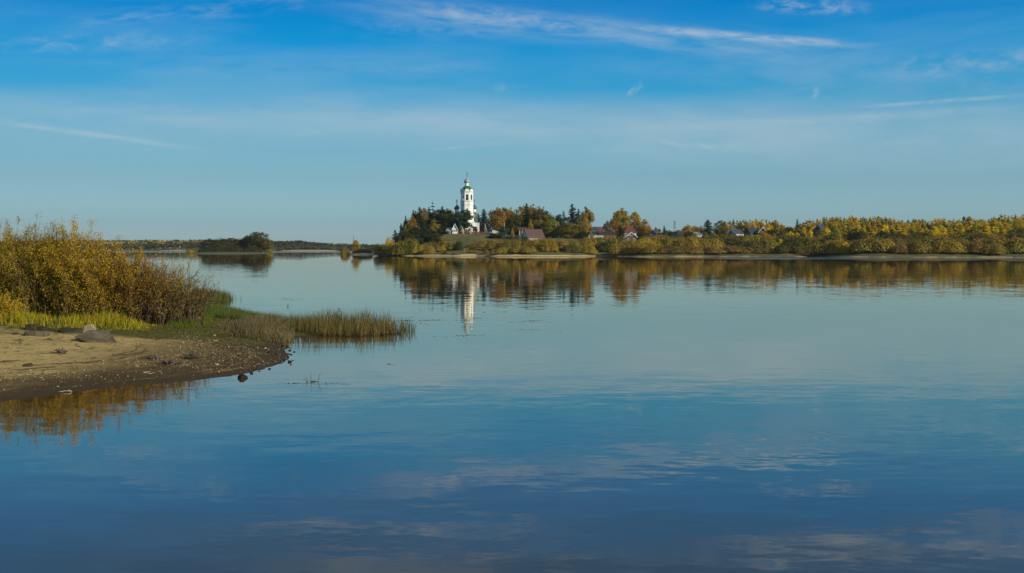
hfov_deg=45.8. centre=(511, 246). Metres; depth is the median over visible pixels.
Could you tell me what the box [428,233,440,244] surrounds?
broadleaf tree
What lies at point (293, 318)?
sedge
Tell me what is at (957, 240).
willow bush
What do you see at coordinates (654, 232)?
log house
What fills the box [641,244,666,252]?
willow bush
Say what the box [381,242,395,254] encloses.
willow bush
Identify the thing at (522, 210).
broadleaf tree
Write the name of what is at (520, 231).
summer house
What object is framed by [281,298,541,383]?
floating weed
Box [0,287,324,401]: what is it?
bank
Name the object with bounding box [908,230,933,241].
willow bush
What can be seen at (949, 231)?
slender tree
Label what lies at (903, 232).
birch tree
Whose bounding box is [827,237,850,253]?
willow bush
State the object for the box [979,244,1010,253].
willow bush
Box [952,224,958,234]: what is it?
slender tree
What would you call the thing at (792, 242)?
willow bush
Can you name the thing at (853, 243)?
willow bush
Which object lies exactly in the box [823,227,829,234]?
birch tree
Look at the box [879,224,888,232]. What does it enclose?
birch tree
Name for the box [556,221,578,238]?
broadleaf tree
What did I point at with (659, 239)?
willow bush
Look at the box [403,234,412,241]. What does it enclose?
broadleaf tree
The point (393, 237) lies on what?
spruce tree
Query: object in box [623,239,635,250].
willow bush
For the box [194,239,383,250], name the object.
distant woods
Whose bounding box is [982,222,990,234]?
slender tree
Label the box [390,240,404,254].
willow bush
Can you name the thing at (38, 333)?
stone block
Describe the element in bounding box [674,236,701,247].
willow bush
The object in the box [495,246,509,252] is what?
willow bush
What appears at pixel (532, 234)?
brown roof house
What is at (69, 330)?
stone block
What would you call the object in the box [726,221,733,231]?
birch tree
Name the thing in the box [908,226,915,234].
slender tree
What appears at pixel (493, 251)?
willow bush
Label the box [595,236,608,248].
willow bush
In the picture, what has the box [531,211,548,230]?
tree
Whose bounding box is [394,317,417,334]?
reeds
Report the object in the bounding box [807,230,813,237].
birch tree
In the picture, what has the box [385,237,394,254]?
willow bush
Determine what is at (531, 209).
broadleaf tree
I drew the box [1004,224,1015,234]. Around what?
slender tree
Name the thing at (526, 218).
spruce tree
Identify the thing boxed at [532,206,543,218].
broadleaf tree
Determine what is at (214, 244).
broadleaf tree
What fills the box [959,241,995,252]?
willow bush
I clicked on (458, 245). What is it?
willow bush
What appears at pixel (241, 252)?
islet ground
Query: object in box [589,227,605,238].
white gable house
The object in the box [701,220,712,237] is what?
spruce tree
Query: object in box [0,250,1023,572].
water
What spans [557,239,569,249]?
willow bush
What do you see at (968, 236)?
willow bush
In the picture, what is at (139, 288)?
willow bush
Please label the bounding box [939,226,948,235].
slender tree
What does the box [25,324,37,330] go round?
stone block
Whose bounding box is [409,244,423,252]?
willow bush
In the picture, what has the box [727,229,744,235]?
white cottage
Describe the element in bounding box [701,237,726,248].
willow bush
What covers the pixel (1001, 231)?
slender tree
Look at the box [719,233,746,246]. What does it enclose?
willow bush
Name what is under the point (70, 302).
willow bush
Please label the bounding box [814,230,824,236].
birch tree
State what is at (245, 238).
birch tree
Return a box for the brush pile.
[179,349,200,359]
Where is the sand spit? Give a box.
[350,253,374,254]
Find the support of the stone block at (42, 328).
on the bank
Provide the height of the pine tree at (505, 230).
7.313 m
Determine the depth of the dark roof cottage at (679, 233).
668.71 m
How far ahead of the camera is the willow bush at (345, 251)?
702.59 m
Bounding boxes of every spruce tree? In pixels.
[391,230,397,241]
[478,209,491,232]
[522,204,530,226]
[532,210,537,228]
[564,204,581,237]
[615,225,624,239]
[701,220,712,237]
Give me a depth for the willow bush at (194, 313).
63.78 m
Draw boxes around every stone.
[23,363,32,366]
[238,374,247,377]
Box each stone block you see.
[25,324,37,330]
[25,331,49,336]
[37,326,55,330]
[57,327,82,332]
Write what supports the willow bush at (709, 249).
on the meadow
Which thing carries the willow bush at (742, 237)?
on the meadow
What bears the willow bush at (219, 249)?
on the islet ground at (241, 252)
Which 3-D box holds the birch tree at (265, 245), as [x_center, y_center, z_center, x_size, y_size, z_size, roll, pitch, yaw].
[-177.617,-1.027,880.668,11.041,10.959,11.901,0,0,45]
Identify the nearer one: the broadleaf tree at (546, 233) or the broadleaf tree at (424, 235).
the broadleaf tree at (424, 235)
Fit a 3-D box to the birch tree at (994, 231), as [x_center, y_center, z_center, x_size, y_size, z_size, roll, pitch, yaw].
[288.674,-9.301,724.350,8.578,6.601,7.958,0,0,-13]
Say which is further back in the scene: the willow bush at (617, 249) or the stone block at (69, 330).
the willow bush at (617, 249)
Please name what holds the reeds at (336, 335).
in the water
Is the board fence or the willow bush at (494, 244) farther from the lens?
the board fence
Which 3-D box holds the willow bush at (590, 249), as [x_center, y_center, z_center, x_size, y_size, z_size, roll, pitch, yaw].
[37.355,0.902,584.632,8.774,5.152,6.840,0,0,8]
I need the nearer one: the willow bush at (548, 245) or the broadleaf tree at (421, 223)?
the willow bush at (548, 245)
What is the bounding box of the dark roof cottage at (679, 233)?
[675,231,685,236]
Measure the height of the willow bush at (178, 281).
3.824 m
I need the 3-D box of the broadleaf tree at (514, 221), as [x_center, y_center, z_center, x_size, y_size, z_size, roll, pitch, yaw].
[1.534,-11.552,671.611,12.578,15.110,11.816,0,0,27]
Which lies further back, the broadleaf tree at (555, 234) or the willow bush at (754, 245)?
the broadleaf tree at (555, 234)
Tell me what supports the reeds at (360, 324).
in the water
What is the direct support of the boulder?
on the bank
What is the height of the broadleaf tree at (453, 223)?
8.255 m
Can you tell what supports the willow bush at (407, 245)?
on the meadow
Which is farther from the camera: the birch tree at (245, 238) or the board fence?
the birch tree at (245, 238)
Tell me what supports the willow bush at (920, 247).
on the meadow
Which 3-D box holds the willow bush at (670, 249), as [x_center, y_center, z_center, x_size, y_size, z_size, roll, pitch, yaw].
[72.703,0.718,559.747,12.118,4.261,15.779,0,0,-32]
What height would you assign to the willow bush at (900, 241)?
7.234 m
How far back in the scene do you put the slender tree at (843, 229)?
714.50 m
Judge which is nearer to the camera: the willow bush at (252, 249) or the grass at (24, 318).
the grass at (24, 318)
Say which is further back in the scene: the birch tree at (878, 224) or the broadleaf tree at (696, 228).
the birch tree at (878, 224)
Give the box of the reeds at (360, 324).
[287,304,401,335]
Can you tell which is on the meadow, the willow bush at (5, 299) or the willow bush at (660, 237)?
the willow bush at (660, 237)
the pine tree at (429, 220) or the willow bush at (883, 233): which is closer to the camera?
the willow bush at (883, 233)
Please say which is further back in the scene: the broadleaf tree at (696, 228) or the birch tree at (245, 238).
the birch tree at (245, 238)
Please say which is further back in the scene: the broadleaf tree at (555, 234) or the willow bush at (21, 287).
the broadleaf tree at (555, 234)
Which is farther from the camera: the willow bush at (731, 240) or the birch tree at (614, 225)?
the birch tree at (614, 225)
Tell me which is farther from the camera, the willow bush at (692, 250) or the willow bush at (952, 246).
the willow bush at (692, 250)
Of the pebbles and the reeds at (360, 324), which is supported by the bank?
the pebbles
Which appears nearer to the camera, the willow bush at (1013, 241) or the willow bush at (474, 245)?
the willow bush at (1013, 241)
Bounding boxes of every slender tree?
[774,223,779,235]
[839,226,846,236]
[869,224,877,235]
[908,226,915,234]
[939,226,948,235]
[946,227,953,234]
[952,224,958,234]
[956,224,964,234]
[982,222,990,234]
[998,225,1005,234]
[1002,222,1010,230]
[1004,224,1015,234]
[1011,227,1020,234]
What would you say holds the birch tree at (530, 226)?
on the meadow
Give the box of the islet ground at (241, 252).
[182,251,267,253]
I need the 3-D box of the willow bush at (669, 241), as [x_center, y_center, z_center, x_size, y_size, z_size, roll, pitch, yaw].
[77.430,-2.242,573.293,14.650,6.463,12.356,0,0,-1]
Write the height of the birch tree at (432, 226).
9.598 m
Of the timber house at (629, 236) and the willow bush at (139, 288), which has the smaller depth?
the willow bush at (139, 288)
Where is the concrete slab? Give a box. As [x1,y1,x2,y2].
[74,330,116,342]
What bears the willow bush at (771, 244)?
on the meadow
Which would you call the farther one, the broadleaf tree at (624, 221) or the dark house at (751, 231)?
the dark house at (751, 231)
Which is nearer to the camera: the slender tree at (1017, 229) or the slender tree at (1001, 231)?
the slender tree at (1001, 231)
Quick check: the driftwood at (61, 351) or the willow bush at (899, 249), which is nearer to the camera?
the driftwood at (61, 351)
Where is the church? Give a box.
[453,178,478,232]
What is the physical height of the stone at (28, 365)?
0.227 m
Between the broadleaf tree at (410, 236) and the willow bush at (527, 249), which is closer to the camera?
the willow bush at (527, 249)
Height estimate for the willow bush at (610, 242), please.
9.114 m
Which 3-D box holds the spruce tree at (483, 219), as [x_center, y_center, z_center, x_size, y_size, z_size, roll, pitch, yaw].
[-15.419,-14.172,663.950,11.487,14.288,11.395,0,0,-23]
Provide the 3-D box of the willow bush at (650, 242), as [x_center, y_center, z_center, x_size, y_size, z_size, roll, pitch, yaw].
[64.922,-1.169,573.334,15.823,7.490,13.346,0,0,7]
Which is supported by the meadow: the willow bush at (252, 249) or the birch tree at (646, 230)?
the birch tree at (646, 230)
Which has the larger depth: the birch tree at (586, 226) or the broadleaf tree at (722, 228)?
the broadleaf tree at (722, 228)
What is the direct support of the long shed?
on the meadow
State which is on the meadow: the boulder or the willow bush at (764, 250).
the willow bush at (764, 250)
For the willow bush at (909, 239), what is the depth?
538.16 m
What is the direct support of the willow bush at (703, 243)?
on the meadow
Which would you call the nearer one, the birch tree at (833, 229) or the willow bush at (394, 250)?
the willow bush at (394, 250)
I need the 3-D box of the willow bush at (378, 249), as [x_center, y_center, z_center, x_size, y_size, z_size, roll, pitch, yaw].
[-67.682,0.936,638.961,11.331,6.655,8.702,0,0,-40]
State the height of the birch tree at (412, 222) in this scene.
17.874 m
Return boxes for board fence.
[451,231,486,233]
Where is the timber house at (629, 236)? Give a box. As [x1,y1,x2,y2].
[625,232,636,242]
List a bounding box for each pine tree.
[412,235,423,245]
[427,210,443,228]
[432,209,457,228]
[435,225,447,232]
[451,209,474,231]
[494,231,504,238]
[499,226,510,237]
[555,211,568,230]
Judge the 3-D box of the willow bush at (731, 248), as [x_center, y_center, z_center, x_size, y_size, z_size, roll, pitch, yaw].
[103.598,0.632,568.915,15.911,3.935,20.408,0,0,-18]
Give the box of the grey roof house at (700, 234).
[692,232,702,237]
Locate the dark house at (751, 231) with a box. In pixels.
[744,226,758,235]
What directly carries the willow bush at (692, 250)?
on the meadow
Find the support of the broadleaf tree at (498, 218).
on the meadow
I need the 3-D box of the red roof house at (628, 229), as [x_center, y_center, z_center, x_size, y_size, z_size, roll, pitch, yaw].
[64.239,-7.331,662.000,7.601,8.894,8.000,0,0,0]
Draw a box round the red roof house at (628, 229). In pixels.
[623,225,636,234]
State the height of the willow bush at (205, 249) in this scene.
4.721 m
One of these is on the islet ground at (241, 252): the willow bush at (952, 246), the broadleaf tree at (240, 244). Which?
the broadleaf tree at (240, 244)
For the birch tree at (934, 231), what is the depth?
709.62 m
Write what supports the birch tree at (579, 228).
on the meadow
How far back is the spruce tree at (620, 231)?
649.18 m
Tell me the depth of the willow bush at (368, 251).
710.95 m
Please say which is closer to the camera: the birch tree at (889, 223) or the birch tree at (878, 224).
the birch tree at (878, 224)
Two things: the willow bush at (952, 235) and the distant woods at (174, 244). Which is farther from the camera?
the distant woods at (174, 244)
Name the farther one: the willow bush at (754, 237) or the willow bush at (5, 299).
the willow bush at (754, 237)
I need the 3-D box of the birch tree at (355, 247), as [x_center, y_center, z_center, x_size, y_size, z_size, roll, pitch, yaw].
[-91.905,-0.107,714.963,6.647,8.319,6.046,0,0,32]
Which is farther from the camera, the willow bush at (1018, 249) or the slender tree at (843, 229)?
the slender tree at (843, 229)
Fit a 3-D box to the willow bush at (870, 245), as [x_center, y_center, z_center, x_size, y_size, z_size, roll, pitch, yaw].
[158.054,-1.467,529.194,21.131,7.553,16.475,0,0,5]
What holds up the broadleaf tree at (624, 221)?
on the meadow
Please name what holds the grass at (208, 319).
on the bank
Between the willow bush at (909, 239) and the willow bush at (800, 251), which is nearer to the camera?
the willow bush at (909, 239)
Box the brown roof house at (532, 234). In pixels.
[521,229,544,239]
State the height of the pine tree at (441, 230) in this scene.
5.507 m
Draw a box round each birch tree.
[240,235,250,249]
[258,238,273,251]
[351,240,359,250]
[408,216,420,232]
[428,219,440,230]
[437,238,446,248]
[528,218,533,228]
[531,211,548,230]
[574,218,582,237]
[579,206,594,234]
[581,217,589,233]
[603,221,612,231]
[609,216,618,236]
[630,212,642,231]
[637,219,651,235]
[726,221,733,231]
[771,219,778,227]
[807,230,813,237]
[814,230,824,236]
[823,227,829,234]
[829,227,839,234]
[875,222,881,230]
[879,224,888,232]
[886,219,893,228]
[898,230,908,236]
[928,226,939,234]
[969,226,981,234]
[989,226,999,235]
[1011,220,1019,230]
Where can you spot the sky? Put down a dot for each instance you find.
(321, 121)
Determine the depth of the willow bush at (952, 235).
573.88 m
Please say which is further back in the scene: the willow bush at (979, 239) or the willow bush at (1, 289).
the willow bush at (979, 239)
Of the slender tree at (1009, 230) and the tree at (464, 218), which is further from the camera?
the slender tree at (1009, 230)
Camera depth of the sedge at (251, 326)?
60.54 m
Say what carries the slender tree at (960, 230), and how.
on the meadow
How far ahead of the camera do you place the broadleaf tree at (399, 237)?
643.42 m
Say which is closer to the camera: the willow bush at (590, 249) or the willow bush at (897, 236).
the willow bush at (897, 236)
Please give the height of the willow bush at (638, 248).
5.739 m
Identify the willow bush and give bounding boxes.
[0,212,97,318]
[0,219,35,303]
[0,290,29,319]
[24,214,117,318]
[60,232,157,321]
[98,248,184,324]
[130,257,222,324]
[164,278,221,324]
[199,246,213,251]
[212,246,229,251]
[224,246,241,251]
[241,246,262,251]
[340,247,350,254]
[364,249,373,253]
[373,243,384,254]
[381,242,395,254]
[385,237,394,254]
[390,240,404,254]
[397,237,418,254]
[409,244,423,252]
[422,246,434,253]
[427,241,447,250]
[446,240,454,249]
[453,241,463,249]
[469,242,478,248]
[476,239,487,248]
[486,240,501,249]
[489,248,501,253]
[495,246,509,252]
[501,239,524,248]
[505,246,521,252]
[519,245,536,252]
[522,239,540,248]
[537,237,558,251]
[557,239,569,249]
[560,244,582,251]
[567,238,582,248]
[577,236,597,248]
[581,245,597,253]
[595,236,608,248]
[595,243,607,250]
[602,235,626,251]
[608,243,628,254]
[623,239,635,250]
[623,243,647,253]
[634,237,662,250]
[635,235,658,242]
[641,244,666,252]
[653,234,668,239]
[654,237,673,245]
[657,244,684,252]
[662,236,684,246]
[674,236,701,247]
[676,245,703,253]
[698,238,713,249]
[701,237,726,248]
[702,245,725,252]
[706,233,728,244]
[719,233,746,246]
[722,244,752,251]
[734,239,766,249]
[736,233,753,245]
[749,234,767,241]
[753,248,773,252]
[760,237,778,248]
[774,244,791,252]
[776,233,813,249]
[790,246,811,254]
[803,236,824,249]
[806,239,836,253]
[820,234,839,243]
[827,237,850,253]
[842,228,866,242]
[848,238,863,252]
[850,236,898,251]
[873,229,897,239]
[886,235,907,249]
[887,234,906,239]
[892,244,909,253]
[899,234,916,244]
[905,240,932,252]
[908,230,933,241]
[914,233,952,247]
[929,239,967,252]
[944,233,958,237]
[949,236,972,248]
[955,232,974,241]
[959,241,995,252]
[971,236,986,242]
[973,232,991,240]
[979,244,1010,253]
[981,235,1011,247]
[997,235,1023,251]
[1001,231,1023,239]
[1006,238,1023,253]
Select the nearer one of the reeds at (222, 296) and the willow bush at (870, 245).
the reeds at (222, 296)
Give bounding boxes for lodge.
[446,224,457,233]
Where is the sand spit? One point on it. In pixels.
(362, 254)
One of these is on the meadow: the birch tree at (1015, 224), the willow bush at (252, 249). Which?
the birch tree at (1015, 224)
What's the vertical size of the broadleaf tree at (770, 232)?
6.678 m
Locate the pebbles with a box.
[0,332,280,389]
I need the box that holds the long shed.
[597,232,615,240]
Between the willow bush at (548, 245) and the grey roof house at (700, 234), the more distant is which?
the grey roof house at (700, 234)
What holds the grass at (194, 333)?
on the bank
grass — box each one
[0,303,167,330]
[46,317,263,338]
[166,307,216,327]
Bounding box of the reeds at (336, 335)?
[295,331,403,336]
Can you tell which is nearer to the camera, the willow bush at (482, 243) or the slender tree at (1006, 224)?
the willow bush at (482, 243)
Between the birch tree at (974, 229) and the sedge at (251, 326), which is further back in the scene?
the birch tree at (974, 229)
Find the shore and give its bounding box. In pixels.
[124,249,337,250]
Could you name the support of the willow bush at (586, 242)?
on the meadow
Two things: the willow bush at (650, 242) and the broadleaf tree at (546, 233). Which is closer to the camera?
the willow bush at (650, 242)
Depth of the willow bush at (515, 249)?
577.91 m
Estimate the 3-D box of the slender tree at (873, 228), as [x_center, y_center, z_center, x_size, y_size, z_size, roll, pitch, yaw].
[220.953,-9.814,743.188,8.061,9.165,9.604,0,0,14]
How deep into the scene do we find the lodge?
644.50 m
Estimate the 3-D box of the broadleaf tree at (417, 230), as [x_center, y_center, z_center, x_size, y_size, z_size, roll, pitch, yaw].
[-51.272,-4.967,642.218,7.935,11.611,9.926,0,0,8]
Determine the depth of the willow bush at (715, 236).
581.89 m
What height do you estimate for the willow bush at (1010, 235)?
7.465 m
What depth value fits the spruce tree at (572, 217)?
673.14 m
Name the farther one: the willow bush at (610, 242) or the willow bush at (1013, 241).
the willow bush at (610, 242)
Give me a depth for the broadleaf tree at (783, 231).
733.94 m
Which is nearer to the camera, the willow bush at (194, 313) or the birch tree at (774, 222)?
the willow bush at (194, 313)
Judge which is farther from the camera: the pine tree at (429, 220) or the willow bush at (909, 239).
the pine tree at (429, 220)
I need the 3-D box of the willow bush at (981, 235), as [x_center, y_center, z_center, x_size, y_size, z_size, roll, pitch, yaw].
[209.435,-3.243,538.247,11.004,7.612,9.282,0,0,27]
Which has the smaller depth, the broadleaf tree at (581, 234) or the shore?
the broadleaf tree at (581, 234)
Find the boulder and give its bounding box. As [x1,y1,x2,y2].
[83,324,95,331]
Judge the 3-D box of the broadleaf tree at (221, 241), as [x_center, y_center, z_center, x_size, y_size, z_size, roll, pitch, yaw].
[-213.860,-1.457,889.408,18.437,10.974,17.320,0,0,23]
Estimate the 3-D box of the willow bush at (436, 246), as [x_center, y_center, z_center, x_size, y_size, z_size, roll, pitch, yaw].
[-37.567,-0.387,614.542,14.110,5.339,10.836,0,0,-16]
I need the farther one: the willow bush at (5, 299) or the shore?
the shore
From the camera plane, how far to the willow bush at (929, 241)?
524.37 m
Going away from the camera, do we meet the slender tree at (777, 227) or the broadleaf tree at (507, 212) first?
the broadleaf tree at (507, 212)
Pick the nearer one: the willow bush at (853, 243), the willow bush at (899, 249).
the willow bush at (899, 249)
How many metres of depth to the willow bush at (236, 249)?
858.85 m
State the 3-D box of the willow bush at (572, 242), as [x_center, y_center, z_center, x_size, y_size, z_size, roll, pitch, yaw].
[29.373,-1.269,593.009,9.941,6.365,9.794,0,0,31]
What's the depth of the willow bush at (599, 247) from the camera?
594.75 m
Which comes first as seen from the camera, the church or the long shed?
the long shed
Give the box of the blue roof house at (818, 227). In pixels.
[812,223,825,237]
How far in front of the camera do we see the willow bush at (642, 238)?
606.70 m
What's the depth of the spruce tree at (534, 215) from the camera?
669.50 m
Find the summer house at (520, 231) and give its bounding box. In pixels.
[518,227,529,238]
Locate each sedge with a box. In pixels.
[201,301,293,327]
[211,309,295,342]
[269,312,323,326]
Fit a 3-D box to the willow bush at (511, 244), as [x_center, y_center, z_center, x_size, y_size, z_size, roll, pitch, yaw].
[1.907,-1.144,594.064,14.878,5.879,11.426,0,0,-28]
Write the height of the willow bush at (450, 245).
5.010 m
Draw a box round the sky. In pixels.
[0,0,1023,244]
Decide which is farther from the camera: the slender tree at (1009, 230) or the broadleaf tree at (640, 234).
the slender tree at (1009, 230)
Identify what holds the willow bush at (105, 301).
on the bank
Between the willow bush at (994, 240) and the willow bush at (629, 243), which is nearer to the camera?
the willow bush at (994, 240)
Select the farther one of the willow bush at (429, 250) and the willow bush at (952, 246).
the willow bush at (429, 250)
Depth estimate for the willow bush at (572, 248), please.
581.58 m
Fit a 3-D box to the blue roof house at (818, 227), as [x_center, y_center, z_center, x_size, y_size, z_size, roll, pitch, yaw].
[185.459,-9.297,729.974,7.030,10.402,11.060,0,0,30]
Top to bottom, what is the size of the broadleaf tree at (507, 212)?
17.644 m
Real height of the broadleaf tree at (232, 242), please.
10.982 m
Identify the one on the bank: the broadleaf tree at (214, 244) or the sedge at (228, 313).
the sedge at (228, 313)
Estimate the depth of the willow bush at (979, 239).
526.71 m
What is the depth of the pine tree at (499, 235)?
635.03 m
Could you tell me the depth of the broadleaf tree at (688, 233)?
660.48 m
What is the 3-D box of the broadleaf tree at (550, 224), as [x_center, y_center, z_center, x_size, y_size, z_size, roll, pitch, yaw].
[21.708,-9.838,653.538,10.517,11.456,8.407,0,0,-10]
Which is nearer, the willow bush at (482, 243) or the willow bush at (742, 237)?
the willow bush at (742, 237)
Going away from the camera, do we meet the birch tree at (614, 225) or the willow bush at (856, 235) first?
the willow bush at (856, 235)
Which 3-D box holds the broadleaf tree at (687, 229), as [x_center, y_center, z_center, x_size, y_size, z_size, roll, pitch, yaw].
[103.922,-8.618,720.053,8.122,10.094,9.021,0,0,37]
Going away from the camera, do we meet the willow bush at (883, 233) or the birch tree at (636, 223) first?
the willow bush at (883, 233)
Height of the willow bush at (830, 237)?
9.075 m
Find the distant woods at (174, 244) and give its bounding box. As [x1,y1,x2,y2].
[0,239,211,249]
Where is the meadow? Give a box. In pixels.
[377,233,1023,257]
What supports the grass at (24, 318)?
on the bank
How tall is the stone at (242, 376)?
0.349 m
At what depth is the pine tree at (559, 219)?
670.26 m
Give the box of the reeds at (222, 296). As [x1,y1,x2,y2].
[191,286,233,301]
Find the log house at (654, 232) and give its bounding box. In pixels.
[649,228,659,234]
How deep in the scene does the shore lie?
1441.37 m
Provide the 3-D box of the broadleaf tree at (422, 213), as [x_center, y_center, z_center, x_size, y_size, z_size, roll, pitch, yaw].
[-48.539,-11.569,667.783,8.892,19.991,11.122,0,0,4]
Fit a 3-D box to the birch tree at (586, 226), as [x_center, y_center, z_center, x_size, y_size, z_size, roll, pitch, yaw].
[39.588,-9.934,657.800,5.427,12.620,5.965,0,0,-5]
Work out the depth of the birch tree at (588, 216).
669.06 m
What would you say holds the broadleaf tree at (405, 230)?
on the meadow
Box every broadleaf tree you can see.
[198,238,224,248]
[216,238,232,248]
[225,238,241,247]
[232,238,244,248]
[245,232,270,248]
[395,233,405,243]
[401,223,412,238]
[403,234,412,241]
[410,227,420,236]
[416,208,429,225]
[416,217,428,230]
[420,228,430,243]
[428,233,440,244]
[449,218,459,227]
[486,207,507,232]
[496,207,512,233]
[503,213,526,234]
[515,205,531,224]
[527,204,537,219]
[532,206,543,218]
[543,218,559,237]
[543,228,550,237]
[548,230,565,237]
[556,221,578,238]
[575,232,588,238]
[607,208,633,231]
[636,232,645,239]
[663,230,677,238]
[682,224,693,236]
[682,231,693,237]
[691,225,699,231]
[711,220,728,235]
[765,229,782,236]
[779,230,787,236]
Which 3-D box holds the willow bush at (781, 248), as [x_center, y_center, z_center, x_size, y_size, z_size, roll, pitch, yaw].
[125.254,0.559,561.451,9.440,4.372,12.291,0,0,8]
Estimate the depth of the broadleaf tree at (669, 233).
666.04 m
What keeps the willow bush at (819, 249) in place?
on the meadow
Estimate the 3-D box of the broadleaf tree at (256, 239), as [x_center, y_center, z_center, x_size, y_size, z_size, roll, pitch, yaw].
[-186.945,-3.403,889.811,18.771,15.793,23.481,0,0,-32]
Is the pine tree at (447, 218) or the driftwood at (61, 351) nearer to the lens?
the driftwood at (61, 351)
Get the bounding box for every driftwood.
[54,348,67,353]
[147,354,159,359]
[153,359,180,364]
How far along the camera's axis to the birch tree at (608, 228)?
660.87 m
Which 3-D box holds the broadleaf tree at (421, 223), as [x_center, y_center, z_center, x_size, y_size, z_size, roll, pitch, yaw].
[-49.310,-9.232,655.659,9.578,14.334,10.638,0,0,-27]
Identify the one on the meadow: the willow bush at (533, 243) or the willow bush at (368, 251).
the willow bush at (533, 243)

